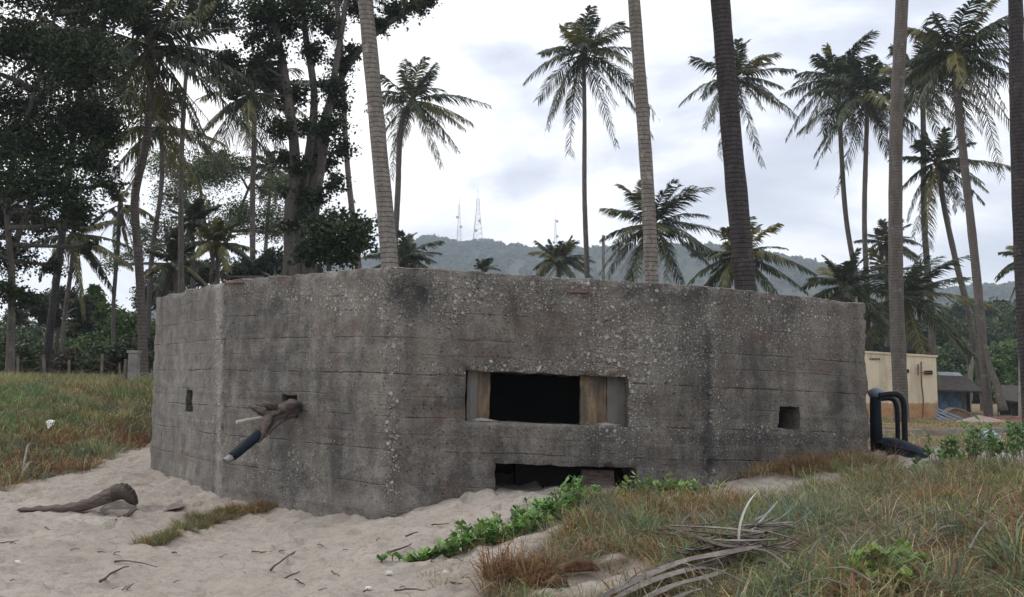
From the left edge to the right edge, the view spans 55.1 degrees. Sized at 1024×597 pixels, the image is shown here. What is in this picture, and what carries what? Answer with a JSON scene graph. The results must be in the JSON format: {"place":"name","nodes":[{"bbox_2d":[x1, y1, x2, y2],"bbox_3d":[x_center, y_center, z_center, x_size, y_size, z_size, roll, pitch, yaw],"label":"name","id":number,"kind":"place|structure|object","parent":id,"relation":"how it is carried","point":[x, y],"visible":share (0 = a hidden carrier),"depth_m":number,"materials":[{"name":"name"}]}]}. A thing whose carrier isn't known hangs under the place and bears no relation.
{"place":"outdoors","nodes":[
{"label":"outdoors","id":0,"kind":"place"},
{"bbox_2d":[0,388,1023,596],"bbox_3d":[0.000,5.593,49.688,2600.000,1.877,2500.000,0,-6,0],"label":"ground","id":1,"kind":"structure","parent":0,"point":[52,564],"depth_m":8.12,"materials":[{"name":"sand"}]},
{"bbox_2d":[0,336,42,374],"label":"bush","id":2,"kind":"object","parent":1,"relation":"on","point":[23,352],"visible":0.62,"depth_m":32.20,"materials":[{"name":"green plant"}]},
{"bbox_2d":[2,317,45,345],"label":"broadleaf tree","id":3,"kind":"object","parent":1,"relation":"on","point":[25,333],"visible":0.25,"depth_m":57.77,"materials":[{"name":"green plant"}]},
{"bbox_2d":[19,443,39,478],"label":"fallen branch","id":4,"kind":"object","parent":1,"relation":"on","point":[25,456],"visible":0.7,"depth_m":14.06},
{"bbox_2d":[28,343,59,374],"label":"bush","id":5,"kind":"object","parent":1,"relation":"on","point":[53,352],"visible":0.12,"depth_m":40.32,"materials":[{"name":"green plant"}]},
{"bbox_2d":[2,284,101,349],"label":"broadleaf tree","id":6,"kind":"object","parent":1,"relation":"on","point":[74,311],"visible":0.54,"depth_m":46.74,"materials":[{"name":"green plant"}]},
{"bbox_2d":[27,327,80,352],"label":"broadleaf tree","id":7,"kind":"object","parent":1,"relation":"on","point":[68,342],"visible":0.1,"depth_m":55.32,"materials":[{"name":"green plant"}]},
{"bbox_2d":[0,354,120,374],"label":"fence","id":8,"kind":"object","parent":1,"relation":"on","point":[69,361],"visible":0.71,"depth_m":24.45,"materials":[{"name":"wood"}]},
{"bbox_2d":[49,347,89,374],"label":"bush","id":9,"kind":"object","parent":1,"relation":"on","point":[63,359],"visible":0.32,"depth_m":36.57,"materials":[{"name":"green plant"}]},
{"bbox_2d":[16,216,133,352],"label":"coconut palm","id":10,"kind":"object","parent":1,"relation":"on","point":[71,238],"visible":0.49,"depth_m":42.25,"materials":[{"name":"green plant"}]},
{"bbox_2d":[0,366,153,491],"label":"bank grass","id":11,"kind":"structure","parent":1,"relation":"on","point":[19,388],"depth_m":18.06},
{"bbox_2d":[17,483,137,511],"bbox_3d":[-4.552,2.090,10.322,1.237,0.302,0.240,0,-6,0],"label":"driftwood","id":12,"kind":"object","parent":1,"relation":"on","point":[126,492],"visible":1,"depth_m":10.23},
{"bbox_2d":[0,0,165,373],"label":"broadleaf tree","id":13,"kind":"object","parent":1,"relation":"on","point":[72,63],"visible":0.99,"depth_m":25.66,"materials":[{"name":"green plant"}]},
{"bbox_2d":[68,331,105,351],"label":"broadleaf tree","id":14,"kind":"object","parent":1,"relation":"on","point":[85,343],"visible":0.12,"depth_m":50.61,"materials":[{"name":"green plant"}]},
{"bbox_2d":[0,14,176,373],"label":"coconut palm","id":15,"kind":"object","parent":1,"relation":"on","point":[50,327],"visible":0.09,"depth_m":34.11,"materials":[{"name":"green plant"}]},
{"bbox_2d":[73,339,113,375],"bbox_3d":[-14.843,2.492,35.715,2.083,2.111,2.640,2,-6,-20],"label":"bush","id":16,"kind":"object","parent":1,"relation":"on","point":[95,352],"visible":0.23,"depth_m":34.90,"materials":[{"name":"green plant"}]},
{"bbox_2d":[55,283,155,346],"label":"broadleaf tree","id":17,"kind":"object","parent":1,"relation":"on","point":[126,325],"visible":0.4,"depth_m":51.67,"materials":[{"name":"green plant"}]},
{"bbox_2d":[98,501,136,516],"bbox_3d":[-4.249,2.286,10.543,0.748,0.144,0.435,-6,-8,44],"label":"bark piece","id":18,"kind":"object","parent":1,"relation":"on","point":[116,505],"visible":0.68,"depth_m":10.59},
{"bbox_2d":[89,182,157,345],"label":"coconut palm","id":19,"kind":"object","parent":1,"relation":"on","point":[122,211],"visible":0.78,"depth_m":44.30,"materials":[{"name":"bark"},{"name":"leaf"}]},
{"bbox_2d":[98,337,153,374],"bbox_3d":[-13.315,2.320,33.763,2.144,2.029,2.174,0,-6,0],"label":"bush","id":20,"kind":"object","parent":1,"relation":"on","point":[117,353],"visible":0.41,"depth_m":33.36,"materials":[{"name":"green plant"}]},
{"bbox_2d":[123,350,141,381],"bbox_3d":[-8.940,1.763,22.961,0.445,1.088,0.300,0,-6,0],"label":"concrete stump","id":21,"kind":"object","parent":1,"relation":"on","point":[131,363],"visible":0.69,"depth_m":22.88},
{"bbox_2d":[127,337,154,359],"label":"bush","id":22,"kind":"object","parent":1,"relation":"on","point":[150,342],"visible":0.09,"depth_m":39.91,"materials":[{"name":"green plant"}]},
{"bbox_2d":[29,0,276,375],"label":"coconut palm","id":23,"kind":"object","parent":1,"relation":"on","point":[154,52],"visible":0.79,"depth_m":30.52,"materials":[{"name":"green plant"}]},
{"bbox_2d":[137,499,183,512],"bbox_3d":[-3.819,2.305,10.776,0.289,0.136,0.703,-2,-6,18],"label":"bark strip","id":24,"kind":"object","parent":1,"relation":"on","point":[151,508],"visible":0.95,"depth_m":10.71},
{"bbox_2d":[102,85,234,337],"bbox_3d":[-16.718,-2.901,46.889,5.854,15.063,6.237,3,-7,-24],"label":"coconut palm","id":25,"kind":"object","parent":1,"relation":"on","point":[157,129],"visible":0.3,"depth_m":46.67,"materials":[{"name":"green plant"}]},
{"bbox_2d":[109,0,241,292],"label":"palm tree","id":26,"kind":"object","parent":1,"relation":"on","point":[221,6],"visible":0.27,"depth_m":38.14,"materials":[{"name":"green plant"}]},
{"bbox_2d":[144,233,211,304],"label":"coconut palm","id":27,"kind":"object","parent":1,"relation":"on","point":[168,270],"visible":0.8,"depth_m":40.15,"materials":[{"name":"green plant"}]},
{"bbox_2d":[126,256,247,315],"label":"broadleaf tree","id":28,"kind":"object","parent":1,"relation":"on","point":[171,289],"visible":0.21,"depth_m":61.17,"materials":[{"name":"green plant"}]},
{"bbox_2d":[95,138,288,284],"bbox_3d":[-17.932,-1.962,55.504,12.866,15.356,10.182,0,-6,0],"label":"broadleaf tree","id":29,"kind":"object","parent":1,"relation":"on","point":[203,173],"visible":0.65,"depth_m":54.23,"materials":[{"name":"green plant"}]},
{"bbox_2d":[158,198,232,288],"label":"coconut palm","id":30,"kind":"object","parent":1,"relation":"on","point":[193,213],"visible":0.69,"depth_m":46.32,"materials":[{"name":"green plant"}]},
{"bbox_2d":[126,496,278,546],"bbox_3d":[-3.163,2.189,9.707,0.947,0.336,3.055,-1,-6,11],"label":"grass clump","id":31,"kind":"object","parent":1,"relation":"on","point":[219,515],"visible":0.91,"depth_m":9.86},
{"bbox_2d":[184,216,259,283],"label":"coconut palm","id":32,"kind":"object","parent":1,"relation":"on","point":[216,233],"visible":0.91,"depth_m":44.17,"materials":[{"name":"green plant"}]},
{"bbox_2d":[188,246,326,288],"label":"broadleaf tree","id":33,"kind":"object","parent":1,"relation":"on","point":[268,262],"visible":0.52,"depth_m":49.46,"materials":[{"name":"green plant"}]},
{"bbox_2d":[194,45,327,258],"bbox_3d":[-13.170,-4.035,50.784,6.983,18.276,8.251,0,-6,0],"label":"coconut palm","id":34,"kind":"object","parent":1,"relation":"on","point":[250,113],"visible":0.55,"depth_m":50.87,"materials":[{"name":"green plant"}]},
{"bbox_2d":[246,146,289,251],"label":"coconut palm","id":35,"kind":"object","parent":1,"relation":"on","point":[267,164],"visible":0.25,"depth_m":76.03,"materials":[{"name":"green plant"}]},
{"bbox_2d":[194,0,420,267],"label":"coconut palm","id":36,"kind":"object","parent":1,"relation":"on","point":[385,210],"visible":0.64,"depth_m":19.31,"materials":[{"name":"grey plant"}]},
{"bbox_2d":[204,0,441,275],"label":"broadleaf tree","id":37,"kind":"object","parent":1,"relation":"on","point":[303,191],"visible":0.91,"depth_m":32.53,"materials":[{"name":"green plant"}]},
{"bbox_2d":[279,199,378,272],"bbox_3d":[-5.088,-0.155,28.261,3.049,5.706,3.733,0,-6,0],"label":"leafy shrub","id":38,"kind":"object","parent":1,"relation":"on","point":[331,247],"visible":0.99,"depth_m":27.78,"materials":[{"name":"green plant"}]},
{"bbox_2d":[284,0,388,268],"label":"coconut palm","id":39,"kind":"object","parent":1,"relation":"on","point":[347,163],"visible":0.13,"depth_m":46.00,"materials":[{"name":"green plant"}]},
{"bbox_2d":[361,229,444,267],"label":"coconut palm","id":40,"kind":"object","parent":1,"relation":"on","point":[409,253],"visible":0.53,"depth_m":56.18,"materials":[{"name":"green plant"}]},
{"bbox_2d":[364,56,491,244],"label":"coconut palm","id":41,"kind":"object","parent":1,"relation":"on","point":[409,93],"visible":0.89,"depth_m":61.12,"materials":[{"name":"green plant"}]},
{"bbox_2d":[473,258,500,271],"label":"coconut palm","id":42,"kind":"object","parent":1,"relation":"on","point":[483,265],"visible":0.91,"depth_m":72.38,"materials":[{"name":"green plant"}]},
{"bbox_2d":[376,475,602,562],"bbox_3d":[-0.012,1.747,7.793,0.564,0.634,2.338,-6,-8,44],"label":"creeper","id":43,"kind":"object","parent":1,"relation":"on","point":[523,521],"visible":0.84,"depth_m":7.57,"materials":[{"name":"green plant"}]},
{"bbox_2d":[150,266,869,519],"bbox_3d":[-0.556,1.585,13.607,9.463,3.406,7.609,0,-6,0],"label":"bunker","id":44,"kind":"object","parent":1,"relation":"on","point":[410,389],"visible":0.81,"depth_m":10.39,"materials":[{"name":"concrete"}]},
{"bbox_2d":[236,399,302,442],"bbox_3d":[-2.510,1.296,10.455,0.338,0.455,1.018,-2,-6,20],"label":"driftwood branch","id":45,"kind":"object","parent":44,"relation":"attached to","point":[274,415],"visible":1,"depth_m":10.23,"materials":[{"name":"wood"}]},
{"bbox_2d":[222,426,270,463],"bbox_3d":[-2.670,1.462,10.018,0.154,0.433,0.608,-4,-7,36],"label":"black tube","id":46,"kind":"object","parent":45,"relation":"attached to","point":[244,446],"visible":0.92,"depth_m":9.88,"materials":[{"name":"rubber"}]},
{"bbox_2d":[547,575,568,587],"bbox_3d":[0.271,1.642,5.690,0.132,0.085,0.081,0,-6,0],"label":"coconut husk","id":47,"kind":"object","parent":1,"relation":"on","point":[556,580],"visible":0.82,"depth_m":5.66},
{"bbox_2d":[527,235,595,277],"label":"coconut palm","id":48,"kind":"object","parent":1,"relation":"on","point":[559,259],"visible":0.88,"depth_m":70.11,"materials":[{"name":"green plant"}]},
{"bbox_2d":[563,558,599,571],"bbox_3d":[0.423,1.623,5.970,0.230,0.081,0.089,0,-6,0],"label":"coconut husk","id":49,"kind":"object","parent":1,"relation":"on","point":[576,566],"visible":0.88,"depth_m":5.94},
{"bbox_2d":[522,5,659,277],"bbox_3d":[4.665,-5.231,55.744,8.167,22.909,7.622,0,-6,0],"label":"coconut palm","id":50,"kind":"object","parent":1,"relation":"on","point":[582,43],"visible":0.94,"depth_m":56.35,"materials":[{"name":"green plant"}]},
{"bbox_2d":[601,235,604,279],"bbox_3d":[5.607,1.462,60.173,0.302,10.800,0.219,0,-6,0],"label":"utility pole","id":51,"kind":"object","parent":1,"relation":"on","point":[603,258],"visible":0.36,"depth_m":60.50,"materials":[{"name":"wood"}]},
{"bbox_2d":[585,471,697,500],"bbox_3d":[1.200,1.818,9.272,0.505,0.338,1.728,-5,-8,38],"label":"creeper","id":52,"kind":"object","parent":1,"relation":"on","point":[667,483],"visible":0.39,"depth_m":9.59,"materials":[{"name":"green plant"}]},
{"bbox_2d":[628,0,658,282],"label":"coconut palm","id":53,"kind":"object","parent":1,"relation":"on","point":[650,250],"visible":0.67,"depth_m":21.35,"materials":[{"name":"grey plant"}]},
{"bbox_2d":[599,178,725,284],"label":"coconut palm","id":54,"kind":"object","parent":1,"relation":"on","point":[667,228],"visible":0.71,"depth_m":52.21,"materials":[{"name":"green plant"}]},
{"bbox_2d":[675,477,725,495],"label":"creeper","id":55,"kind":"object","parent":1,"relation":"on","point":[695,488],"visible":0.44,"depth_m":9.78,"materials":[{"name":"green plant"}]},
{"bbox_2d":[710,0,756,291],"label":"coconut palm","id":56,"kind":"object","parent":1,"relation":"on","point":[736,191],"visible":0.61,"depth_m":18.75,"materials":[{"name":"brown plant"}]},
{"bbox_2d":[678,38,801,169],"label":"coconut palm","id":57,"kind":"object","parent":1,"relation":"on","point":[745,69],"visible":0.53,"depth_m":63.59,"materials":[{"name":"green plant"}]},
{"bbox_2d":[687,216,816,295],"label":"coconut palm","id":58,"kind":"object","parent":1,"relation":"on","point":[726,270],"visible":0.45,"depth_m":49.89,"materials":[{"name":"green plant"}]},
{"bbox_2d":[741,501,809,535],"bbox_3d":[1.629,1.465,6.158,0.426,0.382,0.512,0,-6,0],"label":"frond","id":59,"kind":"object","parent":1,"relation":"on","point":[764,516],"visible":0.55,"depth_m":6.08,"materials":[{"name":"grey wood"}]},
{"bbox_2d":[728,443,905,478],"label":"grass","id":60,"kind":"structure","parent":1,"relation":"on","point":[820,463],"depth_m":10.39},
{"bbox_2d":[780,29,917,315],"bbox_3d":[20.167,-4.463,59.043,7.650,22.539,7.454,0,-6,0],"label":"coconut palm","id":61,"kind":"object","parent":1,"relation":"on","point":[829,68],"visible":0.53,"depth_m":59.07,"materials":[{"name":"green plant"}]},
{"bbox_2d":[798,248,919,350],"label":"coconut palm","id":62,"kind":"object","parent":1,"relation":"on","point":[848,291],"visible":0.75,"depth_m":49.94,"materials":[{"name":"green plant"}]},
{"bbox_2d":[796,55,955,350],"bbox_3d":[20.210,-3.680,54.746,8.171,20.271,7.538,0,-6,0],"label":"coconut palm","id":63,"kind":"object","parent":1,"relation":"on","point":[870,101],"visible":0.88,"depth_m":55.14,"materials":[{"name":"green plant"}]},
{"bbox_2d":[833,539,933,596],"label":"creeper","id":64,"kind":"object","parent":1,"relation":"on","point":[872,547],"visible":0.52,"depth_m":4.49,"materials":[{"name":"green plant"}]},
{"bbox_2d":[868,388,907,451],"bbox_3d":[4.601,1.538,12.053,0.533,0.880,0.564,0,-6,0],"label":"hooped pipe stand","id":65,"kind":"object","parent":1,"relation":"on","point":[877,396],"visible":0.95,"depth_m":11.85,"materials":[{"name":"black paint"}]},
{"bbox_2d":[853,219,924,346],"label":"coconut palm","id":66,"kind":"object","parent":1,"relation":"on","point":[882,243],"visible":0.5,"depth_m":62.53,"materials":[{"name":"green plant"}]},
{"bbox_2d":[870,319,922,351],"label":"broadleaf tree","id":67,"kind":"object","parent":1,"relation":"on","point":[876,347],"visible":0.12,"depth_m":87.67,"materials":[{"name":"green plant"}]},
{"bbox_2d":[888,0,909,421],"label":"coconut palm","id":68,"kind":"object","parent":1,"relation":"on","point":[896,296],"visible":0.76,"depth_m":36.36,"materials":[{"name":"grey plant"}]},
{"bbox_2d":[865,351,938,417],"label":"tan building","id":69,"kind":"structure","parent":1,"relation":"on","point":[922,386],"depth_m":44.84,"materials":[{"name":"paint"}]},
{"bbox_2d":[881,347,915,353],"bbox_3d":[18.489,2.534,46.991,1.592,0.520,0.440,0,-6,0],"label":"water tank","id":70,"kind":"object","parent":69,"relation":"on","point":[908,350],"visible":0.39,"depth_m":46.80,"materials":[{"name":"black plastic"}]},
{"bbox_2d":[873,437,931,457],"bbox_3d":[4.619,1.756,11.518,0.667,0.247,0.912,-1,-6,11],"label":"hull","id":71,"kind":"object","parent":1,"relation":"on","point":[911,450],"visible":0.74,"depth_m":11.28,"materials":[{"name":"black paint"}]},
{"bbox_2d":[827,247,1003,386],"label":"coconut palm","id":72,"kind":"object","parent":1,"relation":"on","point":[914,288],"visible":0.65,"depth_m":52.43,"materials":[{"name":"green plant"}]},
{"bbox_2d":[910,318,952,354],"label":"broadleaf tree","id":73,"kind":"object","parent":1,"relation":"on","point":[939,341],"visible":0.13,"depth_m":92.11,"materials":[{"name":"green plant"}]},
{"bbox_2d":[879,38,988,370],"bbox_3d":[25.854,-4.734,60.618,7.105,23.249,7.774,-6,-8,44],"label":"coconut palm","id":74,"kind":"object","parent":1,"relation":"on","point":[923,116],"visible":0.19,"depth_m":61.02,"materials":[{"name":"green plant"}]},
{"bbox_2d":[867,417,1021,449],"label":"yard grass","id":75,"kind":"structure","parent":1,"relation":"on","point":[952,422],"depth_m":30.91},
{"bbox_2d":[921,314,970,352],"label":"broadleaf tree","id":76,"kind":"object","parent":1,"relation":"on","point":[965,334],"visible":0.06,"depth_m":93.20,"materials":[{"name":"green plant"}]},
{"bbox_2d":[886,0,1009,416],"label":"coconut palm","id":77,"kind":"object","parent":1,"relation":"on","point":[958,59],"visible":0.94,"depth_m":46.69,"materials":[{"name":"green plant"}]},
{"bbox_2d":[933,407,963,419],"bbox_3d":[17.687,4.831,39.590,1.693,0.873,1.779,6,-8,-43],"label":"metal sheet stack","id":78,"kind":"object","parent":1,"relation":"on","point":[945,415],"visible":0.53,"depth_m":39.89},
{"bbox_2d":[887,126,1010,410],"bbox_3d":[24.975,-1.659,56.269,5.716,16.442,6.297,5,-8,-38],"label":"coconut palm","id":79,"kind":"object","parent":1,"relation":"on","point":[942,170],"visible":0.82,"depth_m":56.53,"materials":[{"name":"green plant"}]},
{"bbox_2d":[882,428,1021,434],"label":"kerb","id":80,"kind":"structure","parent":1,"relation":"on","point":[951,431],"depth_m":25.88,"materials":[{"name":"concrete"}]},
{"bbox_2d":[936,337,971,371],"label":"broadleaf tree","id":81,"kind":"object","parent":1,"relation":"on","point":[947,358],"visible":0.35,"depth_m":83.77,"materials":[{"name":"green plant"}]},
{"bbox_2d":[937,407,971,418],"bbox_3d":[19.417,5.065,43.132,1.166,0.554,0.950,0,-6,0],"label":"boat hull","id":82,"kind":"object","parent":1,"relation":"on","point":[962,413],"visible":0.8,"depth_m":42.69,"materials":[{"name":"brown wood"}]},
{"bbox_2d":[936,298,974,321],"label":"broadleaf tree","id":83,"kind":"object","parent":1,"relation":"on","point":[956,309],"visible":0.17,"depth_m":130.04,"materials":[{"name":"green plant"}]},
{"bbox_2d":[937,372,981,413],"bbox_3d":[23.628,5.164,52.297,2.857,2.593,6.746,-3,-7,25],"label":"hut","id":84,"kind":"object","parent":1,"relation":"on","point":[955,389],"visible":0.57,"depth_m":50.82,"materials":[{"name":"grey metal"}]},
{"bbox_2d":[910,414,1023,469],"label":"creeper","id":85,"kind":"object","parent":1,"relation":"on","point":[1011,444],"visible":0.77,"depth_m":10.45,"materials":[{"name":"green plant"}]},
{"bbox_2d":[968,356,973,400],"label":"bare palm","id":86,"kind":"object","parent":1,"relation":"on","point":[970,373],"visible":0.48,"depth_m":59.75,"materials":[{"name":"grey plant"}]},
{"bbox_2d":[949,364,996,402],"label":"broadleaf tree","id":87,"kind":"object","parent":1,"relation":"on","point":[962,370],"visible":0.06,"depth_m":72.31,"materials":[{"name":"green plant"}]},
{"bbox_2d":[956,415,1004,422],"bbox_3d":[17.040,4.407,35.736,1.924,0.316,1.347,0,-6,0],"label":"dirt heap","id":88,"kind":"object","parent":1,"relation":"on","point":[981,418],"visible":0.58,"depth_m":35.38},
{"bbox_2d":[959,296,1012,325],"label":"broadleaf tree","id":89,"kind":"object","parent":1,"relation":"on","point":[989,311],"visible":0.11,"depth_m":123.47,"materials":[{"name":"green plant"}]},
{"bbox_2d":[961,316,1017,353],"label":"broadleaf tree","id":90,"kind":"object","parent":1,"relation":"on","point":[994,332],"visible":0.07,"depth_m":98.13,"materials":[{"name":"green plant"}]},
{"bbox_2d":[962,357,1017,401],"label":"broadleaf tree","id":91,"kind":"object","parent":1,"relation":"on","point":[1002,372],"visible":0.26,"depth_m":69.65,"materials":[{"name":"green plant"}]},
{"bbox_2d":[984,345,1007,411],"bbox_3d":[22.280,3.671,45.129,0.405,3.087,0.980,2,-6,-23],"label":"leaning trunk","id":92,"kind":"object","parent":1,"relation":"on","point":[1000,399],"visible":1,"depth_m":44.96,"materials":[{"name":"grey plant"}]},
{"bbox_2d":[988,337,1018,384],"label":"broadleaf tree","id":93,"kind":"object","parent":1,"relation":"on","point":[1006,353],"visible":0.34,"depth_m":78.08,"materials":[{"name":"green plant"}]},
{"bbox_2d":[990,299,1017,341],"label":"broadleaf tree","id":94,"kind":"object","parent":1,"relation":"on","point":[1008,319],"visible":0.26,"depth_m":109.89,"materials":[{"name":"green plant"}]},
{"bbox_2d":[994,245,1015,314],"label":"coconut palm","id":95,"kind":"object","parent":1,"relation":"on","point":[1008,268],"visible":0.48,"depth_m":40.79,"materials":[{"name":"green plant"}]},
{"bbox_2d":[993,385,1017,415],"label":"shed","id":96,"kind":"structure","parent":1,"relation":"on","point":[1010,392],"depth_m":46.83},
{"bbox_2d":[990,416,1021,421],"bbox_3d":[19.117,4.694,37.666,3.186,0.426,2.240,0,-6,0],"label":"plank pile","id":97,"kind":"object","parent":1,"relation":"on","point":[1014,418],"visible":0.14,"depth_m":37.47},
{"bbox_2d":[1008,0,1023,435],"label":"coconut palm","id":98,"kind":"object","parent":1,"relation":"on","point":[1016,52],"visible":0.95,"depth_m":22.35,"materials":[{"name":"grey plant"}]},
{"bbox_2d":[1018,370,1021,415],"bbox_3d":[20.734,2.615,39.944,0.457,5.258,0.174,0,-6,0],"label":"utility pole","id":99,"kind":"object","parent":1,"relation":"on","point":[1019,403],"depth_m":39.80,"materials":[{"name":"wood"}]},
{"bbox_2d":[0,0,1023,326],"label":"sky","id":100,"kind":"structure","parent":0,"point":[520,173],"materials":[{"name":"white"}]},
{"bbox_2d":[83,247,1000,336],"bbox_3d":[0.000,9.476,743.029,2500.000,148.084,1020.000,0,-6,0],"label":"hills","id":101,"kind":"structure","parent":0,"point":[690,270],"depth_m":760.07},
{"bbox_2d":[473,198,482,249],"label":"radio mast","id":102,"kind":"object","parent":101,"relation":"on","point":[475,230],"visible":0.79,"depth_m":891.94,"materials":[{"name":"metal"}]},
{"bbox_2d":[42,233,1015,375],"bbox_3d":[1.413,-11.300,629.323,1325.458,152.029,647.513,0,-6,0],"label":"forest","id":103,"kind":"object","parent":101,"relation":"on","point":[497,251],"visible":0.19,"depth_m":797.36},
{"bbox_2d":[408,492,727,596],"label":"stray grass","id":104,"kind":"structure","parent":0,"point":[460,576],"depth_m":6.64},
{"bbox_2d":[444,445,1023,596],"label":"mound grass","id":105,"kind":"structure","parent":0,"point":[940,491],"depth_m":5.98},
{"bbox_2d":[597,519,803,596],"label":"dead frond","id":106,"kind":"object","parent":105,"relation":"on","point":[736,545],"visible":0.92,"depth_m":5.32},
{"bbox_2d":[687,568,744,583],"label":"dry stalk","id":107,"kind":"object","parent":105,"relation":"on","point":[738,579],"visible":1,"depth_m":4.43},
{"bbox_2d":[738,490,758,559],"bbox_3d":[1.318,1.257,5.459,0.119,0.385,0.056,0,-6,0],"label":"pale sheath strip","id":108,"kind":"object","parent":105,"relation":"on","point":[742,516],"visible":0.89,"depth_m":5.46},
{"bbox_2d":[795,578,850,586],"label":"dry stalk","id":109,"kind":"object","parent":105,"relation":"on","point":[847,585],"visible":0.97,"depth_m":4.03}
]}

